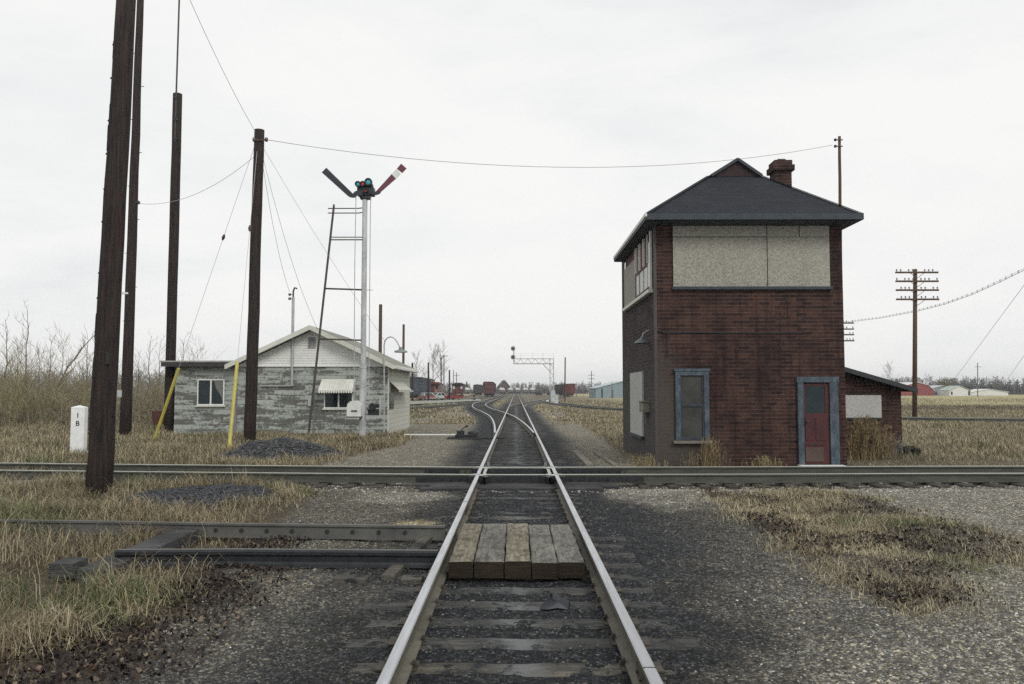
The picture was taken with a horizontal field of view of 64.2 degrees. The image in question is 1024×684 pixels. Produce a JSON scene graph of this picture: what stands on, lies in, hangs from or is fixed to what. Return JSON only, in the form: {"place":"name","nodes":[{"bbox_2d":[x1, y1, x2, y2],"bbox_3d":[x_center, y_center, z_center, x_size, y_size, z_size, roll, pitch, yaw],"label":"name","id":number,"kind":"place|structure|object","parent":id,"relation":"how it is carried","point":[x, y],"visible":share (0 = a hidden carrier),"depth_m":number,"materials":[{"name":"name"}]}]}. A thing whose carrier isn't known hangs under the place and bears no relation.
{"place":"outdoors","nodes":[
{"label":"outdoors","id":0,"kind":"place"},
{"bbox_2d":[0,466,326,683],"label":"dry grass","id":1,"kind":"structure","parent":0,"point":[57,487],"depth_m":9.50,"materials":[{"name":"plant"}]},
{"bbox_2d":[0,413,424,470],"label":"dry grass","id":2,"kind":"structure","parent":0,"point":[31,440],"depth_m":25.32,"materials":[{"name":"plant"}]},
{"bbox_2d":[410,399,480,403],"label":"road","id":3,"kind":"structure","parent":0,"point":[424,402],"depth_m":123.01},
{"bbox_2d":[497,380,509,393],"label":"distant barn","id":4,"kind":"structure","parent":0,"point":[505,384],"depth_m":479.44,"materials":[{"name":"paint"}]},
{"bbox_2d":[0,392,1023,683],"bbox_3d":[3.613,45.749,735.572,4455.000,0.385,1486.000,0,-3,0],"label":"ground","id":5,"kind":"structure","parent":0,"point":[446,452],"depth_m":7.24,"materials":[{"name":"gravel"}]},
{"bbox_2d":[0,311,23,417],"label":"bare sapling","id":6,"kind":"object","parent":5,"relation":"on","point":[6,353],"visible":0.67,"depth_m":46.15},
{"bbox_2d":[12,302,42,391],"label":"bare sapling","id":7,"kind":"object","parent":5,"relation":"on","point":[26,345],"visible":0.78,"depth_m":50.25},
{"bbox_2d":[0,327,61,407],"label":"bare tree","id":8,"kind":"object","parent":5,"relation":"on","point":[20,363],"visible":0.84,"depth_m":42.23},
{"bbox_2d":[10,336,68,421],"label":"bare tree","id":9,"kind":"object","parent":5,"relation":"on","point":[38,349],"visible":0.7,"depth_m":44.02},
{"bbox_2d":[0,478,84,487],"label":"weathered timber","id":10,"kind":"object","parent":5,"relation":"on","point":[27,482],"visible":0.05,"depth_m":14.78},
{"bbox_2d":[36,327,60,405],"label":"bare sapling","id":11,"kind":"object","parent":5,"relation":"on","point":[50,359],"visible":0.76,"depth_m":52.13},
{"bbox_2d":[22,322,91,424],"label":"bare tree","id":12,"kind":"object","parent":5,"relation":"on","point":[63,389],"visible":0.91,"depth_m":40.01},
{"bbox_2d":[37,331,94,423],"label":"leaning tree","id":13,"kind":"object","parent":5,"relation":"on","point":[57,385],"visible":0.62,"depth_m":42.07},
{"bbox_2d":[70,405,87,452],"bbox_3d":[-12.377,2.589,23.318,0.388,1.555,0.208,0,-3,0],"label":"marker post","id":14,"kind":"object","parent":5,"relation":"on","point":[79,426],"visible":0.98,"depth_m":23.24,"materials":[{"name":"paint"}]},
{"bbox_2d":[0,366,163,429],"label":"brush thicket","id":15,"kind":"object","parent":5,"relation":"on","point":[60,412],"visible":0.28,"depth_m":39.61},
{"bbox_2d":[0,364,163,409],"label":"brush thicket","id":16,"kind":"object","parent":5,"relation":"on","point":[90,384],"visible":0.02,"depth_m":84.40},
{"bbox_2d":[82,333,92,403],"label":"bare sapling","id":17,"kind":"object","parent":5,"relation":"on","point":[87,361],"visible":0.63,"depth_m":48.07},
{"bbox_2d":[0,339,178,427],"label":"brush thicket","id":18,"kind":"object","parent":5,"relation":"on","point":[9,400],"visible":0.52,"depth_m":41.92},
{"bbox_2d":[65,339,121,399],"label":"bare tree","id":19,"kind":"object","parent":5,"relation":"on","point":[87,365],"visible":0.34,"depth_m":43.04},
{"bbox_2d":[85,0,135,500],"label":"utility pole","id":20,"kind":"object","parent":5,"relation":"on","point":[101,433],"visible":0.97,"depth_m":13.31,"materials":[{"name":"brown wood"}]},
{"bbox_2d":[117,0,143,435],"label":"utility pole","id":21,"kind":"object","parent":5,"relation":"on","point":[125,393],"visible":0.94,"depth_m":31.22,"materials":[{"name":"brown wood"}]},
{"bbox_2d":[136,337,156,405],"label":"bare sapling","id":22,"kind":"object","parent":5,"relation":"on","point":[146,367],"visible":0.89,"depth_m":60.07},
{"bbox_2d":[0,535,311,683],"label":"fallen leaves","id":23,"kind":"object","parent":5,"relation":"on","point":[80,660],"visible":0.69,"depth_m":5.87,"materials":[{"name":"plant"}]},
{"bbox_2d":[151,410,163,430],"bbox_3d":[-14.786,3.419,34.499,0.647,1.034,0.700,0,-3,0],"label":"rusty bin","id":24,"kind":"object","parent":5,"relation":"on","point":[156,415],"visible":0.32,"depth_m":34.17,"materials":[{"name":"red metal"}]},
{"bbox_2d":[153,333,165,406],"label":"bare sapling","id":25,"kind":"object","parent":5,"relation":"on","point":[159,367],"visible":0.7,"depth_m":56.12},
{"bbox_2d":[164,0,181,433],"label":"utility pole","id":26,"kind":"object","parent":5,"relation":"on","point":[172,288],"visible":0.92,"depth_m":33.82,"materials":[{"name":"brown wood"}]},
{"bbox_2d":[110,483,283,510],"bbox_3d":[-5.093,2.493,13.300,2.640,0.227,3.145,0,-3,0],"label":"dark stone spill","id":27,"kind":"object","parent":5,"relation":"on","point":[207,491],"visible":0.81,"depth_m":13.04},
{"bbox_2d":[180,333,220,360],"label":"bare tree","id":28,"kind":"object","parent":5,"relation":"on","point":[196,351],"visible":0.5,"depth_m":68.15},
{"bbox_2d":[0,427,405,619],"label":"grass tussocks","id":29,"kind":"object","parent":5,"relation":"on","point":[353,437],"depth_m":18.88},
{"bbox_2d":[0,519,444,583],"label":"trolley setoff","id":30,"kind":"object","parent":5,"relation":"on","point":[416,554],"visible":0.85,"depth_m":8.27,"materials":[{"name":"metal"}]},
{"bbox_2d":[18,400,491,417],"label":"connecting track","id":31,"kind":"structure","parent":5,"relation":"on","point":[442,405],"depth_m":95.26,"materials":[{"name":"grey metal"}]},
{"bbox_2d":[243,128,267,442],"bbox_3d":[-8.428,-1.680,26.898,0.654,10.806,0.392,0,-3,0],"label":"utility pole","id":32,"kind":"object","parent":5,"relation":"on","point":[251,387],"visible":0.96,"depth_m":26.76,"materials":[{"name":"brown wood"}]},
{"bbox_2d":[153,149,253,439],"bbox_3d":[-10.501,-1.543,27.746,4.396,10.492,0.112,-1,-4,23],"label":"guy wire","id":33,"kind":"object","parent":32,"relation":"attached to","point":[168,398],"visible":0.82,"depth_m":28.03,"materials":[{"name":"yellow metal"}]},
{"bbox_2d":[190,0,254,130],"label":"overhead wire","id":34,"kind":"object","parent":32,"relation":"attached to","point":[219,63],"visible":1,"depth_m":23.21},
{"bbox_2d":[227,155,256,449],"bbox_3d":[-8.298,-1.685,25.296,0.119,10.501,3.229,0,-3,-6],"label":"guy wire","id":35,"kind":"object","parent":32,"relation":"attached to","point":[234,396],"visible":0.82,"depth_m":24.10,"materials":[{"name":"yellow metal"}]},
{"bbox_2d":[264,163,316,326],"bbox_3d":[-8.082,-3.481,29.954,0.013,5.604,5.925,0,-3,6],"label":"overhead wire","id":36,"kind":"object","parent":32,"relation":"attached to","point":[286,244],"visible":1,"depth_m":29.35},
{"bbox_2d":[265,151,384,340],"bbox_3d":[-6.709,-3.306,29.888,0.011,6.286,6.671,-2,-4,30],"label":"overhead wire","id":37,"kind":"object","parent":32,"relation":"attached to","point":[318,239],"visible":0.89,"depth_m":29.33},
{"bbox_2d":[269,140,831,167],"bbox_3d":[2.773,-7.496,31.043,23.253,2.382,0.022,1,-4,-20],"label":"overhead wire","id":38,"kind":"object","parent":32,"relation":"attached to","point":[537,166],"visible":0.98,"depth_m":30.24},
{"bbox_2d":[221,438,349,460],"bbox_3d":[-6.141,2.861,21.899,3.800,0.617,3.400,0,-3,0],"label":"ballast heap","id":39,"kind":"object","parent":5,"relation":"on","point":[281,440],"visible":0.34,"depth_m":21.36,"materials":[{"name":"gravel"}]},
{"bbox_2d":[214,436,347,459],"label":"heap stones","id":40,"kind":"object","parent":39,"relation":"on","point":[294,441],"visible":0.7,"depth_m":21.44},
{"bbox_2d":[160,287,418,433],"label":"block house","id":41,"kind":"structure","parent":5,"relation":"on","point":[204,389],"depth_m":33.18,"materials":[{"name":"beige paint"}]},
{"bbox_2d":[195,379,225,406],"bbox_3d":[-12.238,2.069,33.145,1.219,1.116,0.098,0,-3,0],"label":"window","id":42,"kind":"structure","parent":41,"relation":"in","point":[210,392],"depth_m":33.16,"materials":[{"name":"white"}]},
{"bbox_2d":[322,390,352,409],"bbox_3d":[-7.038,2.335,33.104,1.301,0.838,0.098,0,-3,0],"label":"window","id":43,"kind":"structure","parent":41,"relation":"in","point":[332,401],"depth_m":33.12,"materials":[{"name":"white"}]},
{"bbox_2d":[389,381,412,408],"bbox_3d":[-4.832,2.309,35.889,0.402,1.156,4.591,0,-3,0],"label":"side window","id":44,"kind":"structure","parent":41,"relation":"in","point":[401,386],"depth_m":34.52,"materials":[{"name":"white glass"}]},
{"bbox_2d":[307,164,406,435],"bbox_3d":[-5.775,-1.452,30.363,3.656,10.463,0.538,0,-3,0],"label":"semaphore signal","id":45,"kind":"object","parent":5,"relation":"on","point":[365,192],"visible":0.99,"depth_m":30.41,"materials":[{"name":"white paint"}]},
{"bbox_2d":[378,304,381,352],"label":"distant pole","id":46,"kind":"object","parent":5,"relation":"on","point":[380,330],"visible":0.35,"depth_m":62.12,"materials":[{"name":"brown wood"}]},
{"bbox_2d":[383,336,406,431],"bbox_3d":[-4.648,1.661,32.482,0.960,3.793,0.526,0,-3,0],"label":"yard lamp","id":47,"kind":"object","parent":5,"relation":"on","point":[400,350],"visible":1,"depth_m":32.47,"materials":[{"name":"metal"}]},
{"bbox_2d":[402,324,404,363],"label":"distant pole","id":48,"kind":"object","parent":5,"relation":"on","point":[403,343],"visible":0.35,"depth_m":78.12,"materials":[{"name":"brown wood"}]},
{"bbox_2d":[411,363,412,400],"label":"distant pole","id":49,"kind":"object","parent":5,"relation":"on","point":[411,383],"visible":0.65,"depth_m":134.79,"materials":[{"name":"brown wood"}]},
{"bbox_2d":[410,377,430,399],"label":"boxcar","id":50,"kind":"object","parent":5,"relation":"on","point":[419,385],"visible":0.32,"depth_m":147.90,"materials":[{"name":"blue paint"}]},
{"bbox_2d":[417,393,435,400],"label":"parked car","id":51,"kind":"object","parent":5,"relation":"on","point":[423,396],"visible":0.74,"depth_m":142.45,"materials":[{"name":"red metal"}]},
{"bbox_2d":[427,362,428,400],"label":"distant pole","id":52,"kind":"object","parent":5,"relation":"on","point":[428,384],"visible":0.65,"depth_m":139.79,"materials":[{"name":"brown wood"}]},
{"bbox_2d":[404,434,454,435],"bbox_3d":[-3.128,3.548,31.190,1.976,0.061,0.077,0,-3,0],"label":"ground pipe","id":53,"kind":"object","parent":5,"relation":"on","point":[430,434],"visible":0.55,"depth_m":31.16,"materials":[{"name":"metal"}]},
{"bbox_2d":[418,343,447,378],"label":"bare tree","id":54,"kind":"object","parent":5,"relation":"on","point":[434,352],"visible":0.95,"depth_m":185.22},
{"bbox_2d":[431,382,442,392],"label":"caboose","id":55,"kind":"object","parent":5,"relation":"on","point":[435,387],"visible":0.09,"depth_m":165.59,"materials":[{"name":"red paint"}]},
{"bbox_2d":[429,393,445,399],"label":"parked car","id":56,"kind":"object","parent":5,"relation":"on","point":[439,395],"visible":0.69,"depth_m":148.60,"materials":[{"name":"white metal"}]},
{"bbox_2d":[440,357,441,399],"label":"distant pole","id":57,"kind":"object","parent":5,"relation":"on","point":[441,378],"visible":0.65,"depth_m":159.85,"materials":[{"name":"grey wood"}]},
{"bbox_2d":[433,342,451,379],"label":"bare tree","id":58,"kind":"object","parent":5,"relation":"on","point":[440,360],"visible":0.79,"depth_m":195.17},
{"bbox_2d":[443,362,444,398],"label":"distant pole","id":59,"kind":"object","parent":5,"relation":"on","point":[443,378],"visible":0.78,"depth_m":169.90,"materials":[{"name":"grey wood"}]},
{"bbox_2d":[440,393,463,399],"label":"parked car","id":60,"kind":"object","parent":5,"relation":"on","point":[453,396],"visible":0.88,"depth_m":151.07,"materials":[{"name":"red metal"}]},
{"bbox_2d":[452,383,464,395],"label":"caboose","id":61,"kind":"object","parent":5,"relation":"on","point":[458,388],"visible":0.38,"depth_m":195.54,"materials":[{"name":"red paint"}]},
{"bbox_2d":[447,425,504,439],"bbox_3d":[-1.329,3.383,30.429,2.150,0.620,0.790,0,-3,0],"label":"switch stand","id":62,"kind":"object","parent":5,"relation":"on","point":[462,435],"visible":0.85,"depth_m":30.13,"materials":[{"name":"metal"}]},
{"bbox_2d":[471,394,534,436],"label":"turnout track","id":63,"kind":"structure","parent":5,"relation":"on","point":[524,425],"depth_m":59.87,"materials":[{"name":"grey metal"}]},
{"bbox_2d":[0,463,1023,489],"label":"railway track","id":64,"kind":"structure","parent":5,"relation":"on","point":[667,477],"depth_m":16.00,"materials":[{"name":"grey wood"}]},
{"bbox_2d":[2,368,1023,393],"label":"woods","id":65,"kind":"object","parent":5,"relation":"on","point":[963,382],"visible":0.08,"depth_m":413.75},
{"bbox_2d":[410,399,622,424],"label":"yard weeds","id":66,"kind":"object","parent":5,"relation":"on","point":[498,404],"visible":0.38,"depth_m":67.01,"materials":[{"name":"beige plant"}]},
{"bbox_2d":[415,462,618,491],"bbox_3d":[0.102,2.776,16.500,3.800,0.367,3.881,0,-3,0],"label":"rail crossing","id":67,"kind":"object","parent":5,"relation":"on","point":[516,482],"visible":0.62,"depth_m":15.30,"materials":[{"name":"metal"}]},
{"bbox_2d":[344,394,700,683],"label":"railway track","id":68,"kind":"structure","parent":5,"relation":"on","point":[408,642],"depth_m":6.38,"materials":[{"name":"wood"}]},
{"bbox_2d":[449,523,584,578],"bbox_3d":[0.048,2.203,8.753,1.297,0.163,2.229,0,-3,0],"label":"plank crossing","id":69,"kind":"object","parent":68,"relation":"on","point":[553,552],"visible":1,"depth_m":8.11,"materials":[{"name":"wood"}]},
{"bbox_2d":[337,489,718,683],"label":"ballast","id":70,"kind":"structure","parent":68,"relation":"on","point":[438,633],"depth_m":6.90,"materials":[{"name":"gravel"}]},
{"bbox_2d":[540,593,569,609],"bbox_3d":[0.357,2.136,6.727,0.228,0.118,0.198,-1,-4,22],"label":"coal lump","id":71,"kind":"object","parent":68,"relation":"on","point":[554,600],"visible":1,"depth_m":6.70,"materials":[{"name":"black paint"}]},
{"bbox_2d":[511,346,553,395],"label":"signal gantry","id":72,"kind":"object","parent":5,"relation":"on","point":[513,355],"visible":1,"depth_m":117.67,"materials":[{"name":"metal"}]},
{"bbox_2d":[510,395,569,406],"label":"turnout track","id":73,"kind":"structure","parent":5,"relation":"on","point":[536,402],"depth_m":118.38,"materials":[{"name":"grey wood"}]},
{"bbox_2d":[562,384,574,395],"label":"boxcar","id":74,"kind":"object","parent":73,"relation":"on","point":[570,389],"visible":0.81,"depth_m":239.54,"materials":[{"name":"paint"}]},
{"bbox_2d":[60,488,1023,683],"bbox_3d":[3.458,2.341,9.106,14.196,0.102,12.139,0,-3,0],"label":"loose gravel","id":75,"kind":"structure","parent":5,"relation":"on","point":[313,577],"depth_m":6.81,"materials":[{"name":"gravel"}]},
{"bbox_2d":[60,383,1023,394],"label":"hedge","id":76,"kind":"object","parent":5,"relation":"on","point":[1019,390],"visible":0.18,"depth_m":373.44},
{"bbox_2d":[550,390,554,402],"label":"relay cabinet","id":77,"kind":"object","parent":5,"relation":"on","point":[552,396],"visible":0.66,"depth_m":117.10,"materials":[{"name":"metal"}]},
{"bbox_2d":[564,357,565,401],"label":"distant pole","id":78,"kind":"object","parent":5,"relation":"on","point":[565,381],"visible":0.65,"depth_m":124.76,"materials":[{"name":"brown wood"}]},
{"bbox_2d":[123,480,1023,492],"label":"crossing ballast","id":79,"kind":"structure","parent":5,"relation":"on","point":[681,487],"depth_m":15.16,"materials":[{"name":"gravel"}]},
{"bbox_2d":[572,450,592,465],"bbox_3d":[1.854,3.072,21.727,0.180,0.060,4.604,0,-3,0],"label":"loose board","id":80,"kind":"object","parent":5,"relation":"on","point":[582,457],"visible":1,"depth_m":21.32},
{"bbox_2d":[592,451,617,465],"bbox_3d":[2.434,3.068,21.647,0.120,0.050,4.442,0,-3,-1],"label":"loose board","id":81,"kind":"object","parent":5,"relation":"on","point":[605,458],"visible":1,"depth_m":21.07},
{"bbox_2d":[588,381,622,397],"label":"blue shed","id":82,"kind":"structure","parent":5,"relation":"on","point":[614,389],"depth_m":204.23,"materials":[{"name":"paint"}]},
{"bbox_2d":[628,453,667,466],"bbox_3d":[3.123,2.731,18.746,0.931,0.429,0.543,0,-3,0],"label":"tall weed","id":83,"kind":"object","parent":5,"relation":"on","point":[638,463],"visible":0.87,"depth_m":18.75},
{"bbox_2d":[671,452,710,466],"bbox_3d":[4.074,2.721,18.648,0.936,0.437,0.461,0,-3,0],"label":"tall weed","id":84,"kind":"object","parent":5,"relation":"on","point":[693,463],"visible":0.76,"depth_m":18.57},
{"bbox_2d":[696,435,731,465],"bbox_3d":[4.593,2.539,18.745,0.821,0.812,0.584,0,-3,0],"label":"tall weed","id":85,"kind":"object","parent":5,"relation":"on","point":[712,460],"visible":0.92,"depth_m":18.68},
{"bbox_2d":[741,454,786,465],"bbox_3d":[5.795,2.751,18.650,1.006,0.378,0.530,0,-3,0],"label":"tall weed","id":86,"kind":"object","parent":5,"relation":"on","point":[764,463],"visible":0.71,"depth_m":18.67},
{"bbox_2d":[613,158,917,466],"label":"signal tower","id":87,"kind":"structure","parent":5,"relation":"on","point":[732,313],"depth_m":19.29,"materials":[{"name":"brick"}]},
{"bbox_2d":[622,230,652,311],"bbox_3d":[3.350,-1.800,22.137,0.117,1.506,4.916,0,-3,0],"label":"side window","id":88,"kind":"structure","parent":87,"relation":"in","point":[638,268],"depth_m":21.61,"materials":[{"name":"white paint"}]},
{"bbox_2d":[673,369,712,443],"bbox_3d":[4.223,1.496,19.108,0.895,1.748,0.128,0,-3,0],"label":"window","id":89,"kind":"structure","parent":87,"relation":"in","point":[692,416],"depth_m":19.13,"materials":[{"name":"blue paint"}]},
{"bbox_2d":[803,384,829,463],"bbox_3d":[7.131,1.912,19.059,0.607,1.879,0.147,0,-3,0],"label":"door","id":90,"kind":"structure","parent":87,"relation":"in","point":[816,396],"depth_m":19.09,"materials":[{"name":"red paint"}]},
{"bbox_2d":[539,399,1023,422],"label":"connecting track","id":91,"kind":"structure","parent":5,"relation":"on","point":[942,419],"depth_m":48.44,"materials":[{"name":"grey metal"}]},
{"bbox_2d":[562,408,1023,466],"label":"field grass","id":92,"kind":"structure","parent":5,"relation":"on","point":[911,425],"depth_m":32.63,"materials":[{"name":"plant"}]},
{"bbox_2d":[834,136,842,231],"bbox_3d":[13.965,-3.002,34.638,0.387,11.671,0.209,0,-3,0],"label":"utility pole","id":93,"kind":"object","parent":5,"relation":"on","point":[839,139],"visible":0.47,"depth_m":34.88,"materials":[{"name":"brown wood"}]},
{"bbox_2d":[844,320,853,340],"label":"telegraph pole","id":94,"kind":"object","parent":5,"relation":"on","point":[846,328],"visible":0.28,"depth_m":67.81,"materials":[{"name":"brown wood"}]},
{"bbox_2d":[847,268,1023,322],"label":"ringed cable","id":95,"kind":"object","parent":94,"relation":"attached to","point":[948,301],"visible":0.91,"depth_m":42.94,"materials":[{"name":"metal"}]},
{"bbox_2d":[675,482,1023,628],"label":"weed patch","id":96,"kind":"object","parent":5,"relation":"on","point":[866,523],"visible":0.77,"depth_m":9.79,"materials":[{"name":"beige plant"}]},
{"bbox_2d":[694,487,1023,610],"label":"fallen leaves","id":97,"kind":"object","parent":5,"relation":"on","point":[879,539],"visible":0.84,"depth_m":9.65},
{"bbox_2d":[846,414,896,459],"bbox_3d":[9.313,2.488,21.444,1.541,1.237,0.867,0,-3,0],"label":"tall weed","id":98,"kind":"object","parent":5,"relation":"on","point":[860,440],"visible":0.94,"depth_m":21.29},
{"bbox_2d":[869,422,897,458],"bbox_3d":[9.858,2.594,21.770,0.792,1.062,0.753,-1,-3,10],"label":"tall weed","id":99,"kind":"object","parent":5,"relation":"on","point":[892,446],"visible":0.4,"depth_m":21.63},
{"bbox_2d":[880,435,911,456],"bbox_3d":[10.352,2.826,22.180,0.902,0.649,0.616,0,-3,0],"label":"tall weed","id":100,"kind":"object","parent":5,"relation":"on","point":[899,446],"visible":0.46,"depth_m":22.06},
{"bbox_2d":[899,445,924,456],"bbox_3d":[10.879,2.992,22.330,0.718,0.372,0.686,0,-3,0],"label":"dark bush","id":101,"kind":"object","parent":5,"relation":"on","point":[913,450],"visible":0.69,"depth_m":22.21,"materials":[{"name":"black plant"}]},
{"bbox_2d":[895,269,938,416],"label":"telegraph pole","id":102,"kind":"object","parent":5,"relation":"on","point":[914,280],"visible":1,"depth_m":51.92,"materials":[{"name":"brown wood"}]},
{"bbox_2d":[899,382,934,395],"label":"red barn","id":103,"kind":"structure","parent":5,"relation":"on","point":[925,389],"depth_m":288.77,"materials":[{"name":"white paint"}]},
{"bbox_2d":[931,385,946,395],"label":"grey barn","id":104,"kind":"structure","parent":5,"relation":"on","point":[936,388],"depth_m":298.75,"materials":[{"name":"paint"}]},
{"bbox_2d":[931,377,954,385],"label":"round tree","id":105,"kind":"object","parent":5,"relation":"on","point":[947,383],"visible":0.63,"depth_m":328.61,"materials":[{"name":"grey plant"}]},
{"bbox_2d":[938,386,971,395],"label":"farm house","id":106,"kind":"structure","parent":5,"relation":"on","point":[956,391],"depth_m":283.75,"materials":[{"name":"white paint"}]},
{"bbox_2d":[901,397,1023,410],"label":"field grass","id":107,"kind":"structure","parent":5,"relation":"on","point":[919,402],"depth_m":106.15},
{"bbox_2d":[971,389,1007,395],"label":"building","id":108,"kind":"structure","parent":5,"relation":"on","point":[987,392],"depth_m":298.56,"materials":[{"name":"white paint"}]},
{"bbox_2d":[0,0,1023,391],"label":"sky","id":109,"kind":"structure","parent":0,"point":[924,99],"materials":[{"name":"white"}]},
{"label":"yard track","id":110,"kind":"object","parent":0,"visible":0},
{"bbox_2d":[483,382,494,395],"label":"boxcar","id":111,"kind":"object","parent":110,"relation":"on","point":[488,388],"visible":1,"depth_m":235.67,"materials":[{"name":"red paint"}]},
{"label":"yard track","id":112,"kind":"object","parent":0,"visible":0},
{"bbox_2d":[473,384,482,394],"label":"hopper car","id":113,"kind":"object","parent":112,"relation":"on","point":[477,389],"visible":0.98,"depth_m":284.59,"materials":[{"name":"paint"}]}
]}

